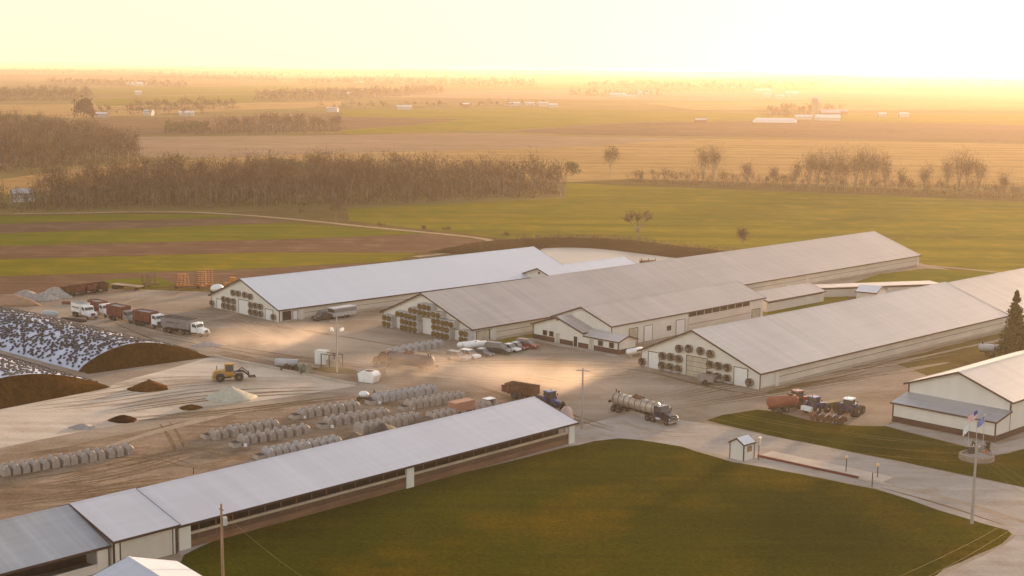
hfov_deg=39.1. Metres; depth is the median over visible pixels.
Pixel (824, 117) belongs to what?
farm building
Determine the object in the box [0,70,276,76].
hills
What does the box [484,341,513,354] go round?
parked car
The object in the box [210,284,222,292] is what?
poly tank
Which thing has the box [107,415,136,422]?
feed pile
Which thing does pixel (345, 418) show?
calf hutch
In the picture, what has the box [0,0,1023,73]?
sky
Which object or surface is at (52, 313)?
fuel tank
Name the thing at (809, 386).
wheel track
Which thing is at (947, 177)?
bare tree
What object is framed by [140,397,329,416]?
wheel track
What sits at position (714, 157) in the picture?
bare tree
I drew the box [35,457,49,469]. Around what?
calf hutch
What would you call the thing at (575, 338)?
door
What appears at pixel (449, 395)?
calf hutch
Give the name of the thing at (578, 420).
wheel track
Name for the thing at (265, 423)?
calf hutch
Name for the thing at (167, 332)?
wheel track
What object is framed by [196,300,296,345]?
wheel track
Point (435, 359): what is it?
wheel track
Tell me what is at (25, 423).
concrete apron
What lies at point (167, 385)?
wheel track
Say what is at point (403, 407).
calf crate
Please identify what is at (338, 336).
wheel track
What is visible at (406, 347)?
calf hutch
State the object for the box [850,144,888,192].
bare tree
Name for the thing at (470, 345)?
propane tank
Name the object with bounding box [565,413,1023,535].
road
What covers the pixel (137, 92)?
farm building
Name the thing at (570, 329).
farm office
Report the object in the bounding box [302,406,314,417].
calf hutch
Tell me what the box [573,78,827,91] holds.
woodland
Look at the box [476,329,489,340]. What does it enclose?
service door
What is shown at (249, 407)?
wheel track
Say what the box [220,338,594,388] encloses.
wheel track
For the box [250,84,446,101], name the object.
woodland
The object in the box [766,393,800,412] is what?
slurry tank
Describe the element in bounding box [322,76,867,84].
hills
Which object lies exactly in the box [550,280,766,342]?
parlor building
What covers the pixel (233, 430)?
calf hutch
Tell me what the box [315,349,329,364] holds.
utility cabinet
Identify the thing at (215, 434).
calf hutch
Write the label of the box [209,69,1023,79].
hills
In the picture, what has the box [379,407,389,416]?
calf hutch
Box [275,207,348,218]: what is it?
woodland
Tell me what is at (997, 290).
free stall barn
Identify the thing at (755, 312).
door
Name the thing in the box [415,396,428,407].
calf hutch
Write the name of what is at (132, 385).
wheel track
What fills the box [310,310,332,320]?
pickup truck
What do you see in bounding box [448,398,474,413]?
wagon
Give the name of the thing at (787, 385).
wheel track
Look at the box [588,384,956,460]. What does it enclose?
power line
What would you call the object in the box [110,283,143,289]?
flatbed trailer
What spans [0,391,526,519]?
calf lot
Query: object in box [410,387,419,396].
calf hutch
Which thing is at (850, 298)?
grass strip
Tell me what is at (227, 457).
wheel track
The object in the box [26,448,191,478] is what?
wheel track
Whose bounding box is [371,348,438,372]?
pile
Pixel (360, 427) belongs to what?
calf hutch
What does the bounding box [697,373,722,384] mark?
skid loader
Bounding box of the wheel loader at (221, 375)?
[212,362,255,381]
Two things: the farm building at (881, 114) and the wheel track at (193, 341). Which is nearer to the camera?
the wheel track at (193, 341)
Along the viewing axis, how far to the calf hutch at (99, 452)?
205.38 m
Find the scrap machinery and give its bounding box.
[280,363,298,370]
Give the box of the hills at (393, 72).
[0,69,681,77]
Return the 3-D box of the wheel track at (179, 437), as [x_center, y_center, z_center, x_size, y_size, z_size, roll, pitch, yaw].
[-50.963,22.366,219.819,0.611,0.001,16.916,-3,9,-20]
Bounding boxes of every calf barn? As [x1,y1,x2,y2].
[0,504,110,575]
[137,396,578,550]
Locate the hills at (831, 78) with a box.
[653,76,1023,82]
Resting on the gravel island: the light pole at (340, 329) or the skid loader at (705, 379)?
the light pole at (340, 329)
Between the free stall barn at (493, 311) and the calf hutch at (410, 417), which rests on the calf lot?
the calf hutch at (410, 417)
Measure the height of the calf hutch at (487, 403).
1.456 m
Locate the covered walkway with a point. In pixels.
(841, 290)
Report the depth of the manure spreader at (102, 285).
355.81 m
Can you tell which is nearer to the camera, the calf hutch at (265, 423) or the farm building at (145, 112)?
the calf hutch at (265, 423)
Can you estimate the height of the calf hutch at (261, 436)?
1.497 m
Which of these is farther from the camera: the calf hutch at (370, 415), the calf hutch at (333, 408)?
the calf hutch at (333, 408)
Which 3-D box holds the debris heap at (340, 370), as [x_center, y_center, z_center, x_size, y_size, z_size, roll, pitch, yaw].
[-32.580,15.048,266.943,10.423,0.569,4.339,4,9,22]
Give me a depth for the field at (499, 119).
1666.44 m
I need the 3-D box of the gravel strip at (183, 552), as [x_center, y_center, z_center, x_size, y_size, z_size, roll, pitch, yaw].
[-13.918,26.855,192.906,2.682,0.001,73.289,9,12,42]
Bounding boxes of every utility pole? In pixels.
[219,504,226,575]
[576,368,589,428]
[970,444,979,523]
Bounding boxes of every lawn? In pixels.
[181,438,1010,575]
[708,410,1023,486]
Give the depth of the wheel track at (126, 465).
202.55 m
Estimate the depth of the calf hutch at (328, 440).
213.41 m
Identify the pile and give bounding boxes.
[0,310,210,373]
[0,357,108,408]
[12,290,36,298]
[31,292,62,301]
[44,286,72,298]
[68,424,94,429]
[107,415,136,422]
[127,379,167,391]
[179,404,203,409]
[192,342,225,346]
[204,386,257,402]
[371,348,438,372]
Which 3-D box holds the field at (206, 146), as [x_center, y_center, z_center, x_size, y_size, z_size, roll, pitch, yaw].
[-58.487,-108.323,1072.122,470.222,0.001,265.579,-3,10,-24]
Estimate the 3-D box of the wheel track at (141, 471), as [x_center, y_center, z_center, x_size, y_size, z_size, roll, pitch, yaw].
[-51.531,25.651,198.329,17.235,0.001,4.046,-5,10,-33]
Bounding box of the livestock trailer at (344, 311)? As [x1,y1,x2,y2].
[328,304,356,317]
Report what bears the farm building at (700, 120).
on the field at (916, 131)
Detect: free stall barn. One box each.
[208,246,561,321]
[379,231,921,341]
[637,282,1008,389]
[947,268,1023,326]
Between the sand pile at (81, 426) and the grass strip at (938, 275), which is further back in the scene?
the grass strip at (938, 275)
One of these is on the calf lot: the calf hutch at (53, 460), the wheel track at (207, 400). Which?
the calf hutch at (53, 460)
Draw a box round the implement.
[224,277,235,285]
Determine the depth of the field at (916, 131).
1344.69 m
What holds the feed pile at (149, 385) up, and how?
on the concrete apron
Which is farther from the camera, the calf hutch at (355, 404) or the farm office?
the farm office
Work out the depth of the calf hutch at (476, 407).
235.40 m
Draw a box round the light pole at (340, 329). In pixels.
[330,317,343,371]
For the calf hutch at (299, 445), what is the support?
on the calf lot
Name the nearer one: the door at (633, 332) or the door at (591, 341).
the door at (591, 341)
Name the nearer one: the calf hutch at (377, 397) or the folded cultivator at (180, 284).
the calf hutch at (377, 397)
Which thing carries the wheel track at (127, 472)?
on the calf lot
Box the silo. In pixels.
[811,96,817,116]
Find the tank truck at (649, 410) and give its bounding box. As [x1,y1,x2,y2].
[608,389,679,425]
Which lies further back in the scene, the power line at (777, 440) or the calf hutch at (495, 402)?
the calf hutch at (495, 402)
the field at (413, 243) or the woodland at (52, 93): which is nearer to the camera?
the field at (413, 243)
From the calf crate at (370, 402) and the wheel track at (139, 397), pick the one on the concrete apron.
the wheel track at (139, 397)
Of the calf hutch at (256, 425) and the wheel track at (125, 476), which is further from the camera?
the calf hutch at (256, 425)
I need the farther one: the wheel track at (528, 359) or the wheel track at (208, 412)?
the wheel track at (528, 359)
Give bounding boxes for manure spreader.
[59,286,75,295]
[69,284,85,293]
[81,283,96,293]
[92,281,108,291]
[501,381,540,399]
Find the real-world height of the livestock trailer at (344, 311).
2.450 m
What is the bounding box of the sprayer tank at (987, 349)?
[978,342,999,355]
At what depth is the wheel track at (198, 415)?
231.46 m
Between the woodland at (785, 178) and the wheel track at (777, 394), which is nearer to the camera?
the wheel track at (777, 394)
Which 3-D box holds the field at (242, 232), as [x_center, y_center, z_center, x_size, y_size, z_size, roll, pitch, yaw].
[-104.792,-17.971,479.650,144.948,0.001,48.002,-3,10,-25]
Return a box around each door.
[119,529,173,559]
[216,298,222,308]
[238,299,249,314]
[265,308,272,320]
[282,311,290,320]
[292,310,297,318]
[396,317,399,327]
[422,316,431,333]
[455,329,458,339]
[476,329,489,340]
[555,332,559,342]
[573,335,577,346]
[589,338,593,349]
[629,327,637,342]
[644,324,652,340]
[648,351,659,368]
[676,318,684,334]
[686,355,707,376]
[733,366,747,386]
[751,308,759,317]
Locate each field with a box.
[0,101,340,117]
[0,156,270,194]
[0,209,503,292]
[0,214,232,222]
[0,218,295,232]
[0,223,422,245]
[0,234,479,258]
[0,253,414,275]
[0,263,377,293]
[2,85,335,94]
[76,115,334,134]
[96,94,264,105]
[104,278,173,288]
[130,133,686,157]
[274,139,1023,186]
[300,117,461,129]
[341,108,1023,133]
[347,183,1023,271]
[373,90,1023,100]
[519,120,1023,142]
[566,180,1023,201]
[641,99,1023,109]
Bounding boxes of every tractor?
[539,389,565,408]
[791,389,807,408]
[801,395,830,413]
[834,396,865,417]
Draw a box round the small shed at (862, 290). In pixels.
[855,284,887,298]
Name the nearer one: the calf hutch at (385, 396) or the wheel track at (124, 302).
the calf hutch at (385, 396)
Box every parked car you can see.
[445,349,470,361]
[460,348,480,359]
[474,347,494,356]
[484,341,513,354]
[505,343,521,352]
[511,341,527,350]
[515,337,538,348]
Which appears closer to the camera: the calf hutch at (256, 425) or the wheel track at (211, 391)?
the calf hutch at (256, 425)
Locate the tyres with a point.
(63, 322)
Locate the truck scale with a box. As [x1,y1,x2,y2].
[757,451,892,485]
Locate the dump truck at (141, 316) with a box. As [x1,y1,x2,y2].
[132,308,163,327]
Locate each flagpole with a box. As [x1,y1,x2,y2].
[963,421,969,449]
[968,408,978,441]
[977,414,984,448]
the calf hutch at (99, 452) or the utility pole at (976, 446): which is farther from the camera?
the calf hutch at (99, 452)
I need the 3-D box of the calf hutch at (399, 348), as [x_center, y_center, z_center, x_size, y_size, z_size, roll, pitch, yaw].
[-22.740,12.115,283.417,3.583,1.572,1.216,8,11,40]
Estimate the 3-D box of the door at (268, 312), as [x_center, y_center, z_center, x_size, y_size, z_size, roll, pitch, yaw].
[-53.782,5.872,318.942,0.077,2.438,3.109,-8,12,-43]
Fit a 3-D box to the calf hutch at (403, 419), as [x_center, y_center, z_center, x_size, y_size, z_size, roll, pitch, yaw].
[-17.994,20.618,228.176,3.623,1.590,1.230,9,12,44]
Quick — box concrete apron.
[0,358,355,447]
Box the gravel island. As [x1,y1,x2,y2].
[219,352,390,383]
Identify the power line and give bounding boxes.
[583,369,971,445]
[586,371,970,446]
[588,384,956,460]
[591,379,964,453]
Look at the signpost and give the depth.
208.34 m
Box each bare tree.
[71,95,96,117]
[601,143,623,177]
[620,209,653,240]
[691,146,714,175]
[703,145,727,183]
[736,223,753,242]
[738,160,758,186]
[764,165,781,188]
[783,157,806,189]
[794,145,820,190]
[806,149,833,189]
[816,148,843,190]
[823,142,850,191]
[831,152,860,191]
[846,146,874,191]
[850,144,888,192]
[852,141,879,191]
[871,150,900,192]
[892,167,912,193]
[914,159,938,195]
[933,144,975,191]
[936,155,957,192]
[961,153,987,191]
[968,154,995,193]
[997,169,1015,190]
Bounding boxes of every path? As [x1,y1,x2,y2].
[15,211,491,256]
[530,338,617,355]
[919,264,998,272]
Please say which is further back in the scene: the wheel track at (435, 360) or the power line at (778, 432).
the wheel track at (435, 360)
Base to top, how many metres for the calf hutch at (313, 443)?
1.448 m
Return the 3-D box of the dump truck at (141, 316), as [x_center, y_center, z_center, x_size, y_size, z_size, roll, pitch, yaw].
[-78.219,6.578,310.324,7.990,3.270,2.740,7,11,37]
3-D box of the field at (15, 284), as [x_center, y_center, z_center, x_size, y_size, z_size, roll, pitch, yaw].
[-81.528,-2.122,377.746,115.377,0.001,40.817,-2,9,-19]
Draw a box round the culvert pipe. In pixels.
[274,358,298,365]
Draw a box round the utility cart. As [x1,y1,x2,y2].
[356,391,370,400]
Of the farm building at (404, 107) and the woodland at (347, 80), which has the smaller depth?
the farm building at (404, 107)
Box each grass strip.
[495,334,532,343]
[763,296,847,315]
[767,332,1003,393]
[819,297,855,305]
[854,268,995,282]
[898,342,998,374]
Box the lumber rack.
[639,258,655,262]
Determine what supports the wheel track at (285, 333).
on the yard at (556, 365)
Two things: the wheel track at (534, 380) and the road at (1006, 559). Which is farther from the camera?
the wheel track at (534, 380)
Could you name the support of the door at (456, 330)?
in the free stall barn at (493, 311)
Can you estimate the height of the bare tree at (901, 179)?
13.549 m
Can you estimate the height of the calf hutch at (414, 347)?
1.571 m
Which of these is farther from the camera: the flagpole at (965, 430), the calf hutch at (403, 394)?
the calf hutch at (403, 394)
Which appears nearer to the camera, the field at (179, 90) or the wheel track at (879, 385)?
the wheel track at (879, 385)
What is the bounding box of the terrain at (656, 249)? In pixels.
[429,237,724,257]
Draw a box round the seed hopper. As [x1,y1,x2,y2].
[823,400,840,410]
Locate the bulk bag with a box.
[561,406,573,418]
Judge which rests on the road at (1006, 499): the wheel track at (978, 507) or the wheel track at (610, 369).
the wheel track at (978, 507)
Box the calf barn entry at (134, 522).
[41,488,180,565]
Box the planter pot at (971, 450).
[967,447,974,453]
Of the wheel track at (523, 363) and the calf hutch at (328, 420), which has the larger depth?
the wheel track at (523, 363)
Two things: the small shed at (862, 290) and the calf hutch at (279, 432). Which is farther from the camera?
the small shed at (862, 290)
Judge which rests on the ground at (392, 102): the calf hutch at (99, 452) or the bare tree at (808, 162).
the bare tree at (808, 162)
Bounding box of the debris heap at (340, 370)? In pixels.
[312,367,358,373]
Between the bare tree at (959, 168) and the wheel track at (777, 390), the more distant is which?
the bare tree at (959, 168)
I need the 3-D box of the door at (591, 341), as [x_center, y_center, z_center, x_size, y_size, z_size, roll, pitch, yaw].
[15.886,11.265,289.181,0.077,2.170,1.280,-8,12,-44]
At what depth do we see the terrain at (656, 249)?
447.82 m
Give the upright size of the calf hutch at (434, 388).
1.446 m
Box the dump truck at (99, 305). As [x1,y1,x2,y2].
[87,298,109,317]
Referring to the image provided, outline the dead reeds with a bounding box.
[464,231,744,251]
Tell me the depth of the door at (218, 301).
333.46 m
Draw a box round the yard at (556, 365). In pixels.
[0,263,1023,575]
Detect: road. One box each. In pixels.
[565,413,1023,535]
[945,536,1023,575]
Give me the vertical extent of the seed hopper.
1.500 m
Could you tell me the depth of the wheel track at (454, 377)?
262.87 m
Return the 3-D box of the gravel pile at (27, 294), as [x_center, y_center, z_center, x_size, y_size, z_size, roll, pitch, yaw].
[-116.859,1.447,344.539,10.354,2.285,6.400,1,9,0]
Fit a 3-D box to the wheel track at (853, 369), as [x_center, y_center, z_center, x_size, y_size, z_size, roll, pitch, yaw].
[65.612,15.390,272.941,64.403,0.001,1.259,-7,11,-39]
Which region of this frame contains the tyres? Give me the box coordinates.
[0,306,196,372]
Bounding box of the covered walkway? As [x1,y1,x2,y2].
[786,280,936,296]
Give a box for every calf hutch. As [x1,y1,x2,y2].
[0,463,10,476]
[4,461,20,474]
[15,460,30,473]
[26,458,40,471]
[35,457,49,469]
[42,454,59,467]
[54,453,70,466]
[66,452,77,464]
[72,450,88,462]
[80,448,97,461]
[93,447,105,459]
[100,446,115,457]
[109,444,123,456]
[117,442,134,454]
[206,428,220,440]
[215,427,228,438]
[220,424,238,436]
[231,423,246,434]
[232,434,249,444]
[242,432,257,443]
[243,423,254,432]
[249,420,262,431]
[252,430,266,442]
[257,446,274,457]
[260,419,271,430]
[263,428,276,440]
[268,418,279,428]
[268,427,283,438]
[268,445,281,455]
[277,444,288,454]
[281,426,292,436]
[283,443,296,452]
[288,424,301,435]
[288,440,305,450]
[292,408,307,418]
[295,423,310,433]
[297,439,311,448]
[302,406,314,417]
[304,438,318,447]
[311,405,321,416]
[313,437,326,445]
[318,404,330,414]
[318,436,334,443]
[319,416,333,426]
[325,402,337,413]
[327,414,341,425]
[327,434,341,441]
[334,401,345,412]
[338,413,350,424]
[341,401,352,411]
[343,411,359,422]
[348,399,360,410]
[349,422,367,433]
[351,410,366,421]
[361,409,374,419]
[362,421,374,431]
[367,408,382,418]
[369,393,382,402]
[369,418,387,423]
[370,420,379,426]
[375,416,395,426]
[376,391,389,401]
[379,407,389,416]
[382,390,395,400]
[389,346,404,351]
[389,416,400,426]
[391,390,401,399]
[392,413,408,425]
[395,412,413,423]
[397,389,406,398]
[398,399,415,409]
[400,387,413,397]
[401,344,411,350]
[404,411,420,420]
[408,343,417,352]
[409,397,422,408]
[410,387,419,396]
[411,342,424,350]
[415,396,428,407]
[416,386,424,395]
[417,384,431,394]
[421,341,430,349]
[421,395,435,405]
[425,412,437,418]
[427,340,437,348]
[427,394,441,405]
[428,384,437,393]
[433,408,451,416]
[433,410,444,418]
[434,339,443,346]
[436,393,447,403]
[443,392,454,400]
[443,408,457,414]
[450,391,460,399]
[453,390,466,398]
[473,403,479,409]
[475,401,485,408]
[478,399,492,406]
[493,399,499,405]
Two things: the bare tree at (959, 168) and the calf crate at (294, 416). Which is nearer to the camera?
the calf crate at (294, 416)
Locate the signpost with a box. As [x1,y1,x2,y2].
[758,437,761,459]
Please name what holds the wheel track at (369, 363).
on the yard at (556, 365)
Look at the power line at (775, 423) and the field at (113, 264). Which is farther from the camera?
the field at (113, 264)
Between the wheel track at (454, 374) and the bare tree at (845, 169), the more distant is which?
the bare tree at (845, 169)
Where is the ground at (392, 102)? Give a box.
[0,64,1023,271]
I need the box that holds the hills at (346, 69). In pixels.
[0,66,1023,77]
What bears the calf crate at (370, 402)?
on the calf lot
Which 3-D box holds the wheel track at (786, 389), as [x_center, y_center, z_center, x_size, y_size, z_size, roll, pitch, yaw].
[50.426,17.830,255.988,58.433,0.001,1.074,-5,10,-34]
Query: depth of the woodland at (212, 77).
5083.56 m
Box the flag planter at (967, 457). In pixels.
[958,450,994,463]
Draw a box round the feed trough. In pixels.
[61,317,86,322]
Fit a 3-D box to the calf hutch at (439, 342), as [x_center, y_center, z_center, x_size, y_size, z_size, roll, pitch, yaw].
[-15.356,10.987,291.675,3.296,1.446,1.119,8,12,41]
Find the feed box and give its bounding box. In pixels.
[368,365,385,378]
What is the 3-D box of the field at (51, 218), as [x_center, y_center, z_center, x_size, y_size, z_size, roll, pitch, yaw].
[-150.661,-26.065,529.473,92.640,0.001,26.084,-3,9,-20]
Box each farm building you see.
[94,112,106,117]
[127,82,146,85]
[134,91,141,94]
[143,109,153,115]
[178,111,194,115]
[326,107,338,111]
[396,105,411,109]
[462,103,469,106]
[508,102,521,105]
[525,102,535,105]
[537,102,548,106]
[548,103,557,107]
[609,93,625,97]
[625,95,635,97]
[694,118,706,122]
[753,89,769,91]
[761,93,770,97]
[774,95,784,97]
[785,92,798,95]
[793,115,812,118]
[814,114,840,120]
[819,109,839,114]
[837,109,847,114]
[877,112,886,116]
[897,112,909,116]
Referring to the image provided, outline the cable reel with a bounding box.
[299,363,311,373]
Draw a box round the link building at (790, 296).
[756,282,826,311]
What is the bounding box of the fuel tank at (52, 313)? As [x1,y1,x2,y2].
[41,310,57,316]
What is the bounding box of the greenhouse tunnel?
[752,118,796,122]
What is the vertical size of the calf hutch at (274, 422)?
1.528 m
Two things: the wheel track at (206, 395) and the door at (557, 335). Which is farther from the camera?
the door at (557, 335)
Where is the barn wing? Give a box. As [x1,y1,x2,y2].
[522,256,636,277]
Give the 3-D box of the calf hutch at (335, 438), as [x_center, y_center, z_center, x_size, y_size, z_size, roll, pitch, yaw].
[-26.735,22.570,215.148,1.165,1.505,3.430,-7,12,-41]
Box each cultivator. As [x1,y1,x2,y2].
[141,273,160,287]
[174,273,192,288]
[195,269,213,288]
[810,410,847,424]
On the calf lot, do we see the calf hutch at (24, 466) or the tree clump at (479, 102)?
the calf hutch at (24, 466)
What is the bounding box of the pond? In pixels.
[540,248,673,264]
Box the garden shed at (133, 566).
[92,556,201,575]
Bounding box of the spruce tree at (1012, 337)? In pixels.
[993,290,1023,356]
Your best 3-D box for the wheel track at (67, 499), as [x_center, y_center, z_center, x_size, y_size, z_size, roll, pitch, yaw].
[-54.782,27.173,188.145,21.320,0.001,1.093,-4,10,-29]
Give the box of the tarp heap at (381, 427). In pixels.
[364,423,395,435]
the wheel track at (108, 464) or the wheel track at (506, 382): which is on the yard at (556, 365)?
the wheel track at (506, 382)
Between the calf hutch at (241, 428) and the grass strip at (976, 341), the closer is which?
the calf hutch at (241, 428)
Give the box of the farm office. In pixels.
[530,314,638,354]
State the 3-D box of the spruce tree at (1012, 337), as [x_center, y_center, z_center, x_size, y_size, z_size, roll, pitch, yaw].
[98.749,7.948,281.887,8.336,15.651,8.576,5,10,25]
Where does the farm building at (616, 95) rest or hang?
on the field at (711, 95)
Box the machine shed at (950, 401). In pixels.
[890,350,1023,441]
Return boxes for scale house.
[728,434,755,460]
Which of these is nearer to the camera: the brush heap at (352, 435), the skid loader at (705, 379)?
the brush heap at (352, 435)
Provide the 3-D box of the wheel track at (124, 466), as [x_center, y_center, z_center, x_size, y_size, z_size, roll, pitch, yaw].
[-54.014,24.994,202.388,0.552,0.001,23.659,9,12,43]
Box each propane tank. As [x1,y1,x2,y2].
[457,340,478,348]
[464,341,486,348]
[626,347,642,356]
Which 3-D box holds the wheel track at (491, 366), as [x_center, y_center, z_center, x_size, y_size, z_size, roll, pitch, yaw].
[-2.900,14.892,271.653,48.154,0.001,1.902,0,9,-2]
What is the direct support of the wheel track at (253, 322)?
on the yard at (556, 365)
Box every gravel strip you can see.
[177,441,588,555]
[885,423,1023,453]
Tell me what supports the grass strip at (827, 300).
on the yard at (556, 365)
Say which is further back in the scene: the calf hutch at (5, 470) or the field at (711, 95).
the field at (711, 95)
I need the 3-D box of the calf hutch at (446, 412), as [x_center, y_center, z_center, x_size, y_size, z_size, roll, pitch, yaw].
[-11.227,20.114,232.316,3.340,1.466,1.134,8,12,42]
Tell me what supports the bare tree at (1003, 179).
on the ground at (392, 102)
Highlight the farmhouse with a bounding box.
[10,188,34,201]
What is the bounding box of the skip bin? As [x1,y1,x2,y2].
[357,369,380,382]
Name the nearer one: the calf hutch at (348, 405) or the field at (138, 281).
the calf hutch at (348, 405)
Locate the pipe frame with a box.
[321,352,342,367]
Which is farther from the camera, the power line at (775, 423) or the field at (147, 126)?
the field at (147, 126)
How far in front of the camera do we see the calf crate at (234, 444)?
212.98 m
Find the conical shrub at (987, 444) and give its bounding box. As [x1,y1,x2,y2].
[982,436,991,452]
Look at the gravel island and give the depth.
272.81 m
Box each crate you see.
[200,432,210,439]
[228,441,246,447]
[252,453,266,459]
[288,413,305,419]
[316,422,333,428]
[364,399,380,404]
[397,405,413,410]
[482,397,495,403]
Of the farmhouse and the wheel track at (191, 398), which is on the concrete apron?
the wheel track at (191, 398)
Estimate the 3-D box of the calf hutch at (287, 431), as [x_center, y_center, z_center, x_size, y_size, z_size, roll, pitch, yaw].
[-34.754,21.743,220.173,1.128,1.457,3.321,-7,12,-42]
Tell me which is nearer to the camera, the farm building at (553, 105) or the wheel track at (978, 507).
the wheel track at (978, 507)
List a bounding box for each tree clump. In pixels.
[71,103,210,115]
[319,98,544,108]
[569,87,661,96]
[763,102,842,116]
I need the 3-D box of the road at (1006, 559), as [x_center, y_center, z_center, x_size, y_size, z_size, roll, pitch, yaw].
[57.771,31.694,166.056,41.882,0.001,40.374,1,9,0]
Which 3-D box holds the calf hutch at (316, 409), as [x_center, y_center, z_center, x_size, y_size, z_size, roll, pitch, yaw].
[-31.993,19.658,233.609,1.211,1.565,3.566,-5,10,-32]
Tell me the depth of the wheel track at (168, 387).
251.67 m
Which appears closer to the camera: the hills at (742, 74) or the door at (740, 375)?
the door at (740, 375)
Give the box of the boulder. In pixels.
[977,443,984,449]
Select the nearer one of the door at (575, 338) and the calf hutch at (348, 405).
the calf hutch at (348, 405)
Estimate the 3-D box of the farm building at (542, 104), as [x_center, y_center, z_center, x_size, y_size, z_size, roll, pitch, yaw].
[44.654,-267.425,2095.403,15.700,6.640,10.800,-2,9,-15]
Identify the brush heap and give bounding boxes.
[342,432,363,440]
[410,416,433,424]
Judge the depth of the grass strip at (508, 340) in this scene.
300.33 m
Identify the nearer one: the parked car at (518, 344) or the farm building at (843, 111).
the parked car at (518, 344)
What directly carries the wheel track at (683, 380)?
on the yard at (556, 365)
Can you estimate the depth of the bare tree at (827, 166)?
672.28 m
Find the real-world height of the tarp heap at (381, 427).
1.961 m
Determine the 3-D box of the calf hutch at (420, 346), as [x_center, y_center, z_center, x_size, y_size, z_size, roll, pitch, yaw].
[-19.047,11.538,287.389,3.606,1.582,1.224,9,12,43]
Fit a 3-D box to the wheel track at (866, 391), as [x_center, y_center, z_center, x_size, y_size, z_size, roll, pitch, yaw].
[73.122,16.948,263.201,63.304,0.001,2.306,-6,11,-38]
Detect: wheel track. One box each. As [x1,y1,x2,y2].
[11,493,111,505]
[12,449,149,478]
[12,484,153,502]
[25,483,158,500]
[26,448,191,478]
[26,477,184,497]
[32,386,191,406]
[32,388,197,409]
[33,383,198,403]
[37,452,183,484]
[42,456,179,486]
[47,453,193,485]
[52,448,197,479]
[53,457,190,487]
[56,451,196,481]
[59,474,172,496]
[60,386,217,406]
[60,389,217,409]
[64,446,206,476]
[64,449,206,479]
[68,379,229,398]
[75,380,195,394]
[77,379,244,399]
[77,382,243,402]
[82,465,201,486]
[95,292,173,319]
[108,399,298,445]
[109,376,185,385]
[112,387,313,406]
[112,390,311,409]
[113,390,316,409]
[115,457,186,467]
[116,323,202,351]
[119,329,457,379]
[121,393,313,412]
[122,390,315,409]
[124,327,467,377]
[125,320,211,340]
[125,454,192,464]
[131,307,237,320]
[133,325,499,382]
[135,397,326,417]
[136,400,326,420]
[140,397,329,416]
[144,399,334,419]
[151,398,349,418]
[154,395,350,415]
[160,424,175,452]
[166,313,501,365]
[170,422,183,447]
[182,446,229,463]
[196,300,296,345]
[198,298,300,344]
[199,305,300,350]
[201,303,305,349]
[203,319,501,368]
[213,339,601,393]
[220,335,600,386]
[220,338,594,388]
[229,343,604,392]
[230,346,604,395]
[239,337,615,387]
[247,315,333,352]
[256,317,329,348]
[256,342,615,390]
[259,344,634,393]
[266,348,610,393]
[279,322,328,345]
[283,322,329,343]
[385,377,632,382]
[393,366,603,367]
[396,375,651,380]
[397,374,634,380]
[403,363,629,366]
[424,372,639,374]
[434,363,605,364]
[441,359,634,363]
[441,373,640,378]
[446,377,518,399]
[446,380,515,400]
[500,390,611,430]
[524,398,611,427]
[596,369,625,369]
[614,418,706,432]
[615,421,706,436]
[619,367,758,395]
[650,366,864,399]
[670,362,900,397]
[670,364,909,400]
[670,368,902,404]
[671,371,901,407]
[674,371,888,405]
[677,375,883,408]
[691,449,727,458]
[695,369,928,405]
[696,366,929,402]
[697,341,989,399]
[704,362,948,404]
[749,353,956,394]
[750,350,957,391]
[819,372,940,395]
[821,384,902,398]
[880,487,1002,524]
[883,484,1023,522]
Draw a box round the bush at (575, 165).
[563,160,581,175]
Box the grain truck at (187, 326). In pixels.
[160,315,210,336]
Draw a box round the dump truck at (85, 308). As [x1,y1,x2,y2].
[71,300,97,319]
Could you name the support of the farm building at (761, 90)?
on the field at (711, 95)
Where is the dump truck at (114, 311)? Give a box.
[106,303,135,323]
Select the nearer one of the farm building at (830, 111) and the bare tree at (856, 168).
the bare tree at (856, 168)
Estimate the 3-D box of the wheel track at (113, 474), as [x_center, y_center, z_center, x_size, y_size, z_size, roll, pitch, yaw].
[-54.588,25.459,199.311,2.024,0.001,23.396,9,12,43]
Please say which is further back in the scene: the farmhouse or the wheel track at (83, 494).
the farmhouse
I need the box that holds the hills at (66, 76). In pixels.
[0,74,429,81]
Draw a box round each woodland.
[0,83,96,101]
[0,109,144,171]
[0,181,42,212]
[3,68,1023,86]
[24,146,572,211]
[47,77,189,87]
[121,96,241,110]
[133,72,289,82]
[164,117,210,135]
[208,109,345,135]
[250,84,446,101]
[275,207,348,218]
[293,75,538,87]
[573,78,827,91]
[623,166,1023,200]
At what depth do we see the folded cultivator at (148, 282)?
363.26 m
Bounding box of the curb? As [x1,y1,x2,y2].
[212,355,356,384]
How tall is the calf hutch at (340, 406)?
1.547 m
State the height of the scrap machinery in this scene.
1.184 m
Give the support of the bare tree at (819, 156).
on the ground at (392, 102)
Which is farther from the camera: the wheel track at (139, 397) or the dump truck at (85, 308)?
the dump truck at (85, 308)
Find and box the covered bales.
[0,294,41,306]
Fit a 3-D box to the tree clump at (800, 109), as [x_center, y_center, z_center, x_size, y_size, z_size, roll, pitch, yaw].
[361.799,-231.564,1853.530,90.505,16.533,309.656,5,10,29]
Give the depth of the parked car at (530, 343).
289.73 m
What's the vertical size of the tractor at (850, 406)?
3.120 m
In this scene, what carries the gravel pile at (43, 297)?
on the yard at (556, 365)
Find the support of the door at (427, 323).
in the free stall barn at (493, 311)

